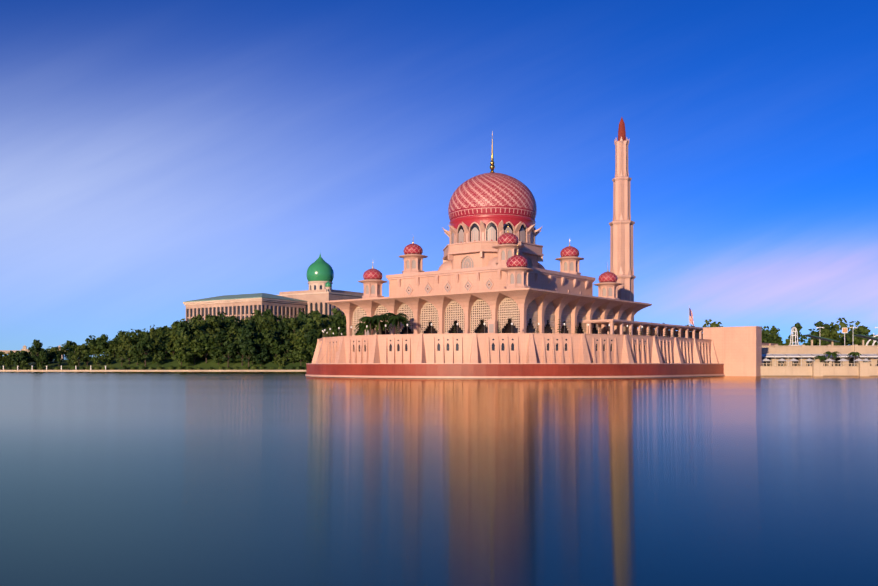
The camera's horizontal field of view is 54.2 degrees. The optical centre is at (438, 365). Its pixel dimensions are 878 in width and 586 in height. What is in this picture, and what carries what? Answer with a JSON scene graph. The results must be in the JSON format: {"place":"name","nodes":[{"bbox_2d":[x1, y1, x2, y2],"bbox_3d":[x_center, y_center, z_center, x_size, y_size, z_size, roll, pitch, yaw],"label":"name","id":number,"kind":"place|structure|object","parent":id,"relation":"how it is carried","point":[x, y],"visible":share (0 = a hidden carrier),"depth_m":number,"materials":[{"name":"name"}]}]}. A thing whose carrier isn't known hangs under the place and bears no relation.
{"place":"outdoors","nodes":[
{"label":"outdoors","id":0,"kind":"place"},
{"bbox_2d":[2,338,311,369],"bbox_3d":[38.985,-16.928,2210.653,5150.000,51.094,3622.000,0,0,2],"label":"shoreline bank","id":1,"kind":"structure","parent":0,"point":[201,363],"depth_m":642.62,"materials":[{"name":"green plant"}]},
{"bbox_2d":[11,351,26,367],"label":"tree","id":2,"kind":"object","parent":1,"relation":"on","point":[19,358],"visible":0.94,"depth_m":638.62,"materials":[{"name":"green plant"}]},
{"bbox_2d":[0,345,63,359],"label":"distant bridge","id":3,"kind":"structure","parent":1,"relation":"on","point":[23,349],"depth_m":1613.58,"materials":[{"name":"beige stone"}]},
{"bbox_2d":[28,339,44,361],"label":"tree","id":4,"kind":"object","parent":1,"relation":"on","point":[37,345],"visible":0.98,"depth_m":648.09,"materials":[{"name":"green plant"}]},
{"bbox_2d":[36,353,48,366],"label":"tree","id":5,"kind":"object","parent":1,"relation":"on","point":[43,359],"visible":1,"depth_m":635.18,"materials":[{"name":"green plant"}]},
{"bbox_2d":[62,340,72,355],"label":"tree","id":6,"kind":"object","parent":1,"relation":"on","point":[68,344],"visible":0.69,"depth_m":706.10,"materials":[{"name":"green plant"}]},
{"bbox_2d":[71,346,85,367],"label":"tree","id":7,"kind":"object","parent":1,"relation":"on","point":[78,354],"visible":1,"depth_m":635.32,"materials":[{"name":"green plant"}]},
{"bbox_2d":[80,351,91,366],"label":"tree","id":8,"kind":"object","parent":1,"relation":"on","point":[87,358],"visible":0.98,"depth_m":637.31,"materials":[{"name":"green plant"}]},
{"bbox_2d":[81,335,95,356],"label":"tree","id":9,"kind":"object","parent":1,"relation":"on","point":[87,341],"visible":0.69,"depth_m":679.36,"materials":[{"name":"green plant"}]},
{"bbox_2d":[88,344,100,355],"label":"tree","id":10,"kind":"object","parent":1,"relation":"on","point":[93,351],"visible":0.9,"depth_m":670.81,"materials":[{"name":"green plant"}]},
{"bbox_2d":[92,352,104,365],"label":"tree","id":11,"kind":"object","parent":1,"relation":"on","point":[95,358],"visible":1,"depth_m":636.70,"materials":[{"name":"green plant"}]},
{"bbox_2d":[92,339,108,357],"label":"tree","id":12,"kind":"object","parent":1,"relation":"on","point":[101,347],"visible":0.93,"depth_m":673.28,"materials":[{"name":"green plant"}]},
{"bbox_2d":[95,334,109,355],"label":"tree","id":13,"kind":"object","parent":1,"relation":"on","point":[104,336],"visible":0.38,"depth_m":685.50,"materials":[{"name":"green plant"}]},
{"bbox_2d":[103,353,113,364],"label":"tree","id":14,"kind":"object","parent":1,"relation":"on","point":[108,357],"visible":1,"depth_m":640.32,"materials":[{"name":"green plant"}]},
{"bbox_2d":[107,342,118,357],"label":"tree","id":15,"kind":"object","parent":1,"relation":"on","point":[113,348],"visible":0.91,"depth_m":666.08,"materials":[{"name":"green plant"}]},
{"bbox_2d":[116,348,127,365],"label":"tree","id":16,"kind":"object","parent":1,"relation":"on","point":[123,352],"visible":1,"depth_m":636.61,"materials":[{"name":"green plant"}]},
{"bbox_2d":[118,334,132,353],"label":"tree","id":17,"kind":"object","parent":1,"relation":"on","point":[124,344],"visible":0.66,"depth_m":659.80,"materials":[{"name":"green plant"}]},
{"bbox_2d":[128,344,147,364],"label":"tree","id":18,"kind":"object","parent":1,"relation":"on","point":[135,355],"visible":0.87,"depth_m":636.17,"materials":[{"name":"green plant"}]},
{"bbox_2d":[135,334,153,365],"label":"tree","id":19,"kind":"object","parent":1,"relation":"on","point":[142,344],"visible":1,"depth_m":634.59,"materials":[{"name":"green plant"}]},
{"bbox_2d":[0,366,305,371],"bbox_3d":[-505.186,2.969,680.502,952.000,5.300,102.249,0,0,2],"label":"shore edging","id":20,"kind":"object","parent":1,"relation":"on","point":[61,370],"visible":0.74,"depth_m":622.91,"materials":[{"name":"concrete"}]},
{"bbox_2d":[148,333,158,354],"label":"tree","id":21,"kind":"object","parent":1,"relation":"on","point":[153,337],"visible":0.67,"depth_m":662.39,"materials":[{"name":"green plant"}]},
{"bbox_2d":[152,353,163,365],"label":"tree","id":22,"kind":"object","parent":1,"relation":"on","point":[155,357],"visible":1,"depth_m":636.74,"materials":[{"name":"green plant"}]},
{"bbox_2d":[151,330,164,353],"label":"tree","id":23,"kind":"object","parent":1,"relation":"on","point":[159,335],"visible":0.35,"depth_m":668.60,"materials":[{"name":"green plant"}]},
{"bbox_2d":[153,338,174,358],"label":"tree","id":24,"kind":"object","parent":1,"relation":"on","point":[163,349],"visible":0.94,"depth_m":648.76,"materials":[{"name":"green plant"}]},
{"bbox_2d":[165,334,178,353],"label":"tree","id":25,"kind":"object","parent":1,"relation":"on","point":[172,337],"visible":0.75,"depth_m":649.14,"materials":[{"name":"green plant"}]},
{"bbox_2d":[170,343,191,365],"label":"tree","id":26,"kind":"object","parent":1,"relation":"on","point":[183,355],"visible":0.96,"depth_m":629.41,"materials":[{"name":"green plant"}]},
{"bbox_2d":[173,331,191,352],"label":"tree","id":27,"kind":"object","parent":1,"relation":"on","point":[181,340],"visible":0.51,"depth_m":647.60,"materials":[{"name":"green plant"}]},
{"bbox_2d":[176,320,193,337],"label":"tree","id":28,"kind":"object","parent":1,"relation":"on","point":[182,326],"visible":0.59,"depth_m":664.70,"materials":[{"name":"green plant"}]},
{"bbox_2d":[178,331,200,360],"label":"tree","id":29,"kind":"object","parent":1,"relation":"on","point":[188,345],"visible":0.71,"depth_m":641.64,"materials":[{"name":"green plant"}]},
{"bbox_2d":[187,341,205,364],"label":"tree","id":30,"kind":"object","parent":1,"relation":"on","point":[196,352],"visible":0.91,"depth_m":636.68,"materials":[{"name":"green plant"}]},
{"bbox_2d":[189,320,208,341],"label":"tree","id":31,"kind":"object","parent":1,"relation":"on","point":[193,328],"visible":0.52,"depth_m":673.70,"materials":[{"name":"green plant"}]},
{"bbox_2d":[196,316,217,334],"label":"tree","id":32,"kind":"object","parent":1,"relation":"on","point":[203,322],"visible":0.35,"depth_m":687.65,"materials":[{"name":"green plant"}]},
{"bbox_2d":[197,332,217,362],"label":"tree","id":33,"kind":"object","parent":1,"relation":"on","point":[205,345],"visible":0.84,"depth_m":638.85,"materials":[{"name":"green plant"}]},
{"bbox_2d":[205,317,222,335],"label":"tree","id":34,"kind":"object","parent":1,"relation":"on","point":[213,321],"visible":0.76,"depth_m":688.45,"materials":[{"name":"green plant"}]},
{"bbox_2d":[208,345,226,364],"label":"tree","id":35,"kind":"object","parent":1,"relation":"on","point":[216,356],"visible":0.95,"depth_m":637.17,"materials":[{"name":"green plant"}]},
{"bbox_2d":[213,330,229,346],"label":"tree","id":36,"kind":"object","parent":1,"relation":"on","point":[221,337],"visible":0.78,"depth_m":659.11,"materials":[{"name":"green plant"}]},
{"bbox_2d":[218,341,237,366],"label":"tree","id":37,"kind":"object","parent":1,"relation":"on","point":[230,349],"visible":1,"depth_m":634.54,"materials":[{"name":"green plant"}]},
{"bbox_2d":[221,318,240,336],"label":"tree","id":38,"kind":"object","parent":1,"relation":"on","point":[235,323],"visible":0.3,"depth_m":700.02,"materials":[{"name":"green plant"}]},
{"bbox_2d":[222,316,239,335],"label":"tree","id":39,"kind":"object","parent":1,"relation":"on","point":[226,326],"visible":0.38,"depth_m":709.46,"materials":[{"name":"green plant"}]},
{"bbox_2d":[227,325,239,337],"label":"tree","id":40,"kind":"object","parent":1,"relation":"on","point":[233,328],"visible":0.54,"depth_m":688.97,"materials":[{"name":"green plant"}]},
{"bbox_2d":[234,339,249,365],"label":"tree","id":41,"kind":"object","parent":1,"relation":"on","point":[240,341],"visible":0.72,"depth_m":637.92,"materials":[{"name":"green plant"}]},
{"bbox_2d":[239,340,257,366],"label":"tree","id":42,"kind":"object","parent":1,"relation":"on","point":[247,345],"visible":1,"depth_m":632.83,"materials":[{"name":"green plant"}]},
{"bbox_2d":[238,322,258,344],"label":"tree","id":43,"kind":"object","parent":1,"relation":"on","point":[246,331],"visible":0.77,"depth_m":652.67,"materials":[{"name":"green plant"}]},
{"bbox_2d":[245,339,260,363],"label":"tree","id":44,"kind":"object","parent":1,"relation":"on","point":[254,345],"visible":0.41,"depth_m":641.80,"materials":[{"name":"green plant"}]},
{"bbox_2d":[249,309,262,320],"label":"tree","id":45,"kind":"object","parent":1,"relation":"on","point":[257,313],"visible":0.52,"depth_m":749.61,"materials":[{"name":"green plant"}]},
{"bbox_2d":[251,330,267,348],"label":"tree","id":46,"kind":"object","parent":1,"relation":"on","point":[262,335],"visible":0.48,"depth_m":657.86,"materials":[{"name":"green plant"}]},
{"bbox_2d":[252,348,269,365],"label":"tree","id":47,"kind":"object","parent":1,"relation":"on","point":[263,355],"visible":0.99,"depth_m":636.97,"materials":[{"name":"green plant"}]},
{"bbox_2d":[254,343,269,361],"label":"tree","id":48,"kind":"object","parent":1,"relation":"on","point":[262,347],"visible":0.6,"depth_m":643.77,"materials":[{"name":"green plant"}]},
{"bbox_2d":[256,317,270,333],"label":"tree","id":49,"kind":"object","parent":1,"relation":"on","point":[264,322],"visible":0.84,"depth_m":689.98,"materials":[{"name":"green plant"}]},
{"bbox_2d":[263,333,276,358],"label":"tree","id":50,"kind":"object","parent":1,"relation":"on","point":[270,338],"visible":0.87,"depth_m":650.30,"materials":[{"name":"green plant"}]},
{"bbox_2d":[183,254,363,337],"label":"government building","id":51,"kind":"structure","parent":1,"relation":"on","point":[320,291],"depth_m":845.42,"materials":[{"name":"stone"}]},
{"bbox_2d":[268,340,285,358],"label":"tree","id":52,"kind":"object","parent":1,"relation":"on","point":[274,351],"visible":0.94,"depth_m":646.33,"materials":[{"name":"green plant"}]},
{"bbox_2d":[272,354,286,365],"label":"tree","id":53,"kind":"object","parent":1,"relation":"on","point":[276,359],"visible":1,"depth_m":638.53,"materials":[{"name":"green plant"}]},
{"bbox_2d":[271,318,287,336],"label":"tree","id":54,"kind":"object","parent":1,"relation":"on","point":[284,321],"visible":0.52,"depth_m":698.24,"materials":[{"name":"green plant"}]},
{"bbox_2d":[275,323,291,338],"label":"tree","id":55,"kind":"object","parent":1,"relation":"on","point":[282,332],"visible":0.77,"depth_m":693.00,"materials":[{"name":"green plant"}]},
{"bbox_2d":[281,340,291,361],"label":"tree","id":56,"kind":"object","parent":1,"relation":"on","point":[287,344],"visible":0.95,"depth_m":646.75,"materials":[{"name":"green plant"}]},
{"bbox_2d":[285,317,299,337],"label":"tree","id":57,"kind":"object","parent":1,"relation":"on","point":[293,324],"visible":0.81,"depth_m":695.20,"materials":[{"name":"green plant"}]},
{"bbox_2d":[286,348,298,363],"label":"tree","id":58,"kind":"object","parent":1,"relation":"on","point":[292,355],"visible":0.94,"depth_m":643.28,"materials":[{"name":"green plant"}]},
{"bbox_2d":[292,348,309,365],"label":"tree","id":59,"kind":"object","parent":1,"relation":"on","point":[300,356],"visible":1,"depth_m":641.14,"materials":[{"name":"green plant"}]},
{"bbox_2d":[295,325,309,340],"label":"tree","id":60,"kind":"object","parent":1,"relation":"on","point":[304,330],"visible":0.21,"depth_m":667.01,"materials":[{"name":"green plant"}]},
{"bbox_2d":[293,332,315,354],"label":"tree","id":61,"kind":"object","parent":1,"relation":"on","point":[302,345],"visible":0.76,"depth_m":651.17,"materials":[{"name":"green plant"}]},
{"bbox_2d":[299,314,311,326],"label":"tree","id":62,"kind":"object","parent":1,"relation":"on","point":[304,318],"visible":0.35,"depth_m":707.09,"materials":[{"name":"green plant"}]},
{"bbox_2d":[303,329,318,351],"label":"tree","id":63,"kind":"object","parent":1,"relation":"on","point":[311,334],"visible":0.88,"depth_m":652.00,"materials":[{"name":"green plant"}]},
{"bbox_2d":[302,313,324,333],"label":"tree","id":64,"kind":"object","parent":1,"relation":"on","point":[310,323],"visible":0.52,"depth_m":687.52,"materials":[{"name":"green plant"}]},
{"bbox_2d":[328,308,344,323],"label":"tree","id":65,"kind":"object","parent":1,"relation":"on","point":[335,311],"visible":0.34,"depth_m":738.11,"materials":[{"name":"green plant"}]},
{"bbox_2d":[329,314,345,328],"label":"tree","id":66,"kind":"object","parent":1,"relation":"on","point":[337,318],"visible":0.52,"depth_m":697.58,"materials":[{"name":"green plant"}]},
{"bbox_2d":[332,319,345,335],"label":"tree","id":67,"kind":"object","parent":1,"relation":"on","point":[336,330],"visible":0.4,"depth_m":688.54,"materials":[{"name":"green plant"}]},
{"bbox_2d":[689,308,693,331],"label":"flag on pole","id":68,"kind":"object","parent":1,"relation":"on","point":[691,317],"visible":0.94,"depth_m":495.85,"materials":[{"name":"fabric"}]},
{"bbox_2d":[762,326,774,343],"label":"tree","id":69,"kind":"object","parent":1,"relation":"on","point":[766,333],"visible":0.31,"depth_m":474.45,"materials":[{"name":"green plant"}]},
{"bbox_2d":[769,326,782,343],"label":"tree","id":70,"kind":"object","parent":1,"relation":"on","point":[773,329],"visible":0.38,"depth_m":525.53,"materials":[{"name":"green plant"}]},
{"bbox_2d":[771,332,783,345],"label":"tree","id":71,"kind":"object","parent":1,"relation":"on","point":[777,340],"visible":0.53,"depth_m":486.16,"materials":[{"name":"green plant"}]},
{"bbox_2d":[783,336,799,345],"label":"building","id":72,"kind":"structure","parent":1,"relation":"on","point":[787,343],"depth_m":462.29,"materials":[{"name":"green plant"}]},
{"bbox_2d":[788,322,806,344],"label":"tree","id":73,"kind":"object","parent":1,"relation":"on","point":[798,326],"visible":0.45,"depth_m":522.77,"materials":[{"name":"green plant"}]},
{"bbox_2d":[802,331,820,345],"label":"tree","id":74,"kind":"object","parent":1,"relation":"on","point":[815,341],"visible":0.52,"depth_m":491.47,"materials":[{"name":"green plant"}]},
{"bbox_2d":[808,321,830,333],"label":"tree","id":75,"kind":"object","parent":1,"relation":"on","point":[820,324],"visible":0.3,"depth_m":531.93,"materials":[{"name":"green plant"}]},
{"bbox_2d":[819,337,841,345],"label":"tree","id":76,"kind":"object","parent":1,"relation":"on","point":[834,343],"visible":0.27,"depth_m":462.34,"materials":[{"name":"green plant"}]},
{"bbox_2d":[816,318,853,345],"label":"tree","id":77,"kind":"object","parent":1,"relation":"on","point":[828,334],"visible":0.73,"depth_m":469.16,"materials":[{"name":"green plant"}]},
{"bbox_2d":[846,321,867,345],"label":"tree","id":78,"kind":"object","parent":1,"relation":"on","point":[857,323],"visible":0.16,"depth_m":507.46,"materials":[{"name":"green plant"}]},
{"bbox_2d":[850,326,876,344],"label":"tree","id":79,"kind":"object","parent":1,"relation":"on","point":[865,330],"visible":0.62,"depth_m":493.16,"materials":[{"name":"green plant"}]},
{"bbox_2d":[0,372,877,585],"bbox_3d":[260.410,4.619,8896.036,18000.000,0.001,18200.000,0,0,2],"label":"lake water","id":80,"kind":"structure","parent":0,"point":[203,479],"depth_m":34.36,"materials":[{"name":"liquid"}]},
{"bbox_2d":[305,376,713,378],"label":"plinth water stain","id":81,"kind":"object","parent":80,"relation":"in","point":[510,378],"visible":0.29,"depth_m":291.81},
{"bbox_2d":[305,363,724,377],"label":"base plinth","id":82,"kind":"structure","parent":80,"relation":"in","point":[502,370],"depth_m":294.23,"materials":[{"name":"stone"}]},
{"bbox_2d":[312,333,777,362],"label":"wall","id":83,"kind":"structure","parent":80,"relation":"in","point":[504,348],"depth_m":299.65,"materials":[{"name":"stone"}]},
{"bbox_2d":[357,317,382,334],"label":"terrace palm","id":84,"kind":"object","parent":83,"relation":"on","point":[364,319],"visible":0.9,"depth_m":325.80,"materials":[{"name":"green plant"}]},
{"bbox_2d":[358,266,386,297],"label":"domed turret","id":85,"kind":"object","parent":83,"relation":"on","point":[372,282],"visible":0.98,"depth_m":354.88,"materials":[{"name":"stone"}]},
{"bbox_2d":[366,314,391,334],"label":"terrace palm","id":86,"kind":"object","parent":83,"relation":"on","point":[379,317],"visible":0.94,"depth_m":323.30,"materials":[{"name":"green plant"}]},
{"bbox_2d":[371,321,391,334],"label":"terrace palm","id":87,"kind":"object","parent":83,"relation":"on","point":[382,325],"visible":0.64,"depth_m":330.38,"materials":[{"name":"green plant"}]},
{"bbox_2d":[385,313,409,333],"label":"terrace palm","id":88,"kind":"object","parent":83,"relation":"on","point":[394,321],"visible":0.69,"depth_m":324.29,"materials":[{"name":"green plant"}]},
{"bbox_2d":[385,316,409,333],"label":"terrace palm","id":89,"kind":"object","parent":83,"relation":"on","point":[395,317],"visible":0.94,"depth_m":322.25,"materials":[{"name":"green plant"}]},
{"bbox_2d":[399,242,427,273],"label":"domed turret","id":90,"kind":"object","parent":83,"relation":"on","point":[412,257],"visible":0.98,"depth_m":356.90,"materials":[{"name":"stone"}]},
{"bbox_2d":[365,320,496,334],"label":"terrace steles","id":91,"kind":"object","parent":83,"relation":"on","point":[492,326],"visible":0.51,"depth_m":309.95,"materials":[{"name":"stone"}]},
{"bbox_2d":[322,323,642,337],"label":"shrubs","id":92,"kind":"object","parent":83,"relation":"on","point":[457,329],"visible":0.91,"depth_m":305.84,"materials":[{"name":"green foliage"},{"name":"leaves"}]},
{"bbox_2d":[325,288,651,335],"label":"arcade","id":93,"kind":"object","parent":83,"relation":"on","point":[522,298],"visible":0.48,"depth_m":326.05},
{"bbox_2d":[352,297,626,335],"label":"mosque lattice screens","id":94,"kind":"object","parent":93,"relation":"in","point":[508,313],"visible":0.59,"depth_m":325.88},
{"bbox_2d":[386,241,594,296],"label":"upper building walls","id":95,"kind":"structure","parent":93,"relation":"on","point":[467,266],"depth_m":345.74,"materials":[{"name":"stone"}]},
{"bbox_2d":[443,215,542,243],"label":"dome drum","id":96,"kind":"object","parent":95,"relation":"on","point":[481,228],"visible":0.68,"depth_m":348.53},
{"bbox_2d":[448,173,536,220],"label":"dome","id":97,"kind":"structure","parent":96,"relation":"on","point":[492,194],"depth_m":349.07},
{"bbox_2d":[490,135,494,172],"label":"finial","id":98,"kind":"object","parent":97,"relation":"on","point":[492,167],"visible":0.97,"depth_m":363.57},
{"bbox_2d":[492,231,523,265],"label":"domed turret","id":99,"kind":"object","parent":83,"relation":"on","point":[507,246],"visible":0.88,"depth_m":327.46,"materials":[{"name":"stone"}]},
{"bbox_2d":[501,248,533,288],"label":"domed turret","id":100,"kind":"object","parent":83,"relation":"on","point":[517,270],"visible":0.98,"depth_m":310.68,"materials":[{"name":"stone"}]},
{"bbox_2d":[555,241,583,274],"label":"domed turret","id":101,"kind":"object","parent":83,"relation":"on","point":[569,259],"visible":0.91,"depth_m":364.91,"materials":[{"name":"stone"}]},
{"bbox_2d":[593,270,621,298],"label":"domed turret","id":102,"kind":"object","parent":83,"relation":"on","point":[608,284],"visible":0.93,"depth_m":366.99,"materials":[{"name":"stone"}]},
{"bbox_2d":[583,319,703,338],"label":"colonnade","id":103,"kind":"object","parent":83,"relation":"on","point":[653,327],"visible":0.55,"depth_m":359.75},
{"bbox_2d":[0,0,877,359],"label":"sky","id":104,"kind":"structure","parent":0,"point":[157,156],"materials":[{"name":"blue"}]},
{"bbox_2d":[609,117,635,328],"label":"minaret","id":105,"kind":"object","parent":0,"point":[621,224],"visible":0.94,"depth_m":399.42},
{"bbox_2d":[703,326,761,375],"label":"wall","id":106,"kind":"structure","parent":0,"point":[738,350],"depth_m":358.31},
{"bbox_2d":[760,345,877,375],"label":"promenade walls","id":107,"kind":"structure","parent":0,"point":[775,367],"depth_m":386.29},
{"bbox_2d":[823,351,840,365],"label":"promenade palm","id":108,"kind":"object","parent":107,"relation":"on","point":[834,354],"visible":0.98,"depth_m":375.99,"materials":[{"name":"green plant"}]},
{"bbox_2d":[788,327,877,345],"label":"monument towers","id":109,"kind":"structure","parent":107,"relation":"on","point":[844,330],"depth_m":443.20,"materials":[{"name":"white paint"}]},
{"bbox_2d":[802,334,877,345],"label":"roofs","id":110,"kind":"structure","parent":107,"relation":"on","point":[832,341],"depth_m":423.37,"materials":[{"name":"teal"}]},
{"bbox_2d":[762,354,877,365],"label":"promenade awnings","id":111,"kind":"object","parent":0,"point":[810,355],"visible":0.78,"depth_m":382.82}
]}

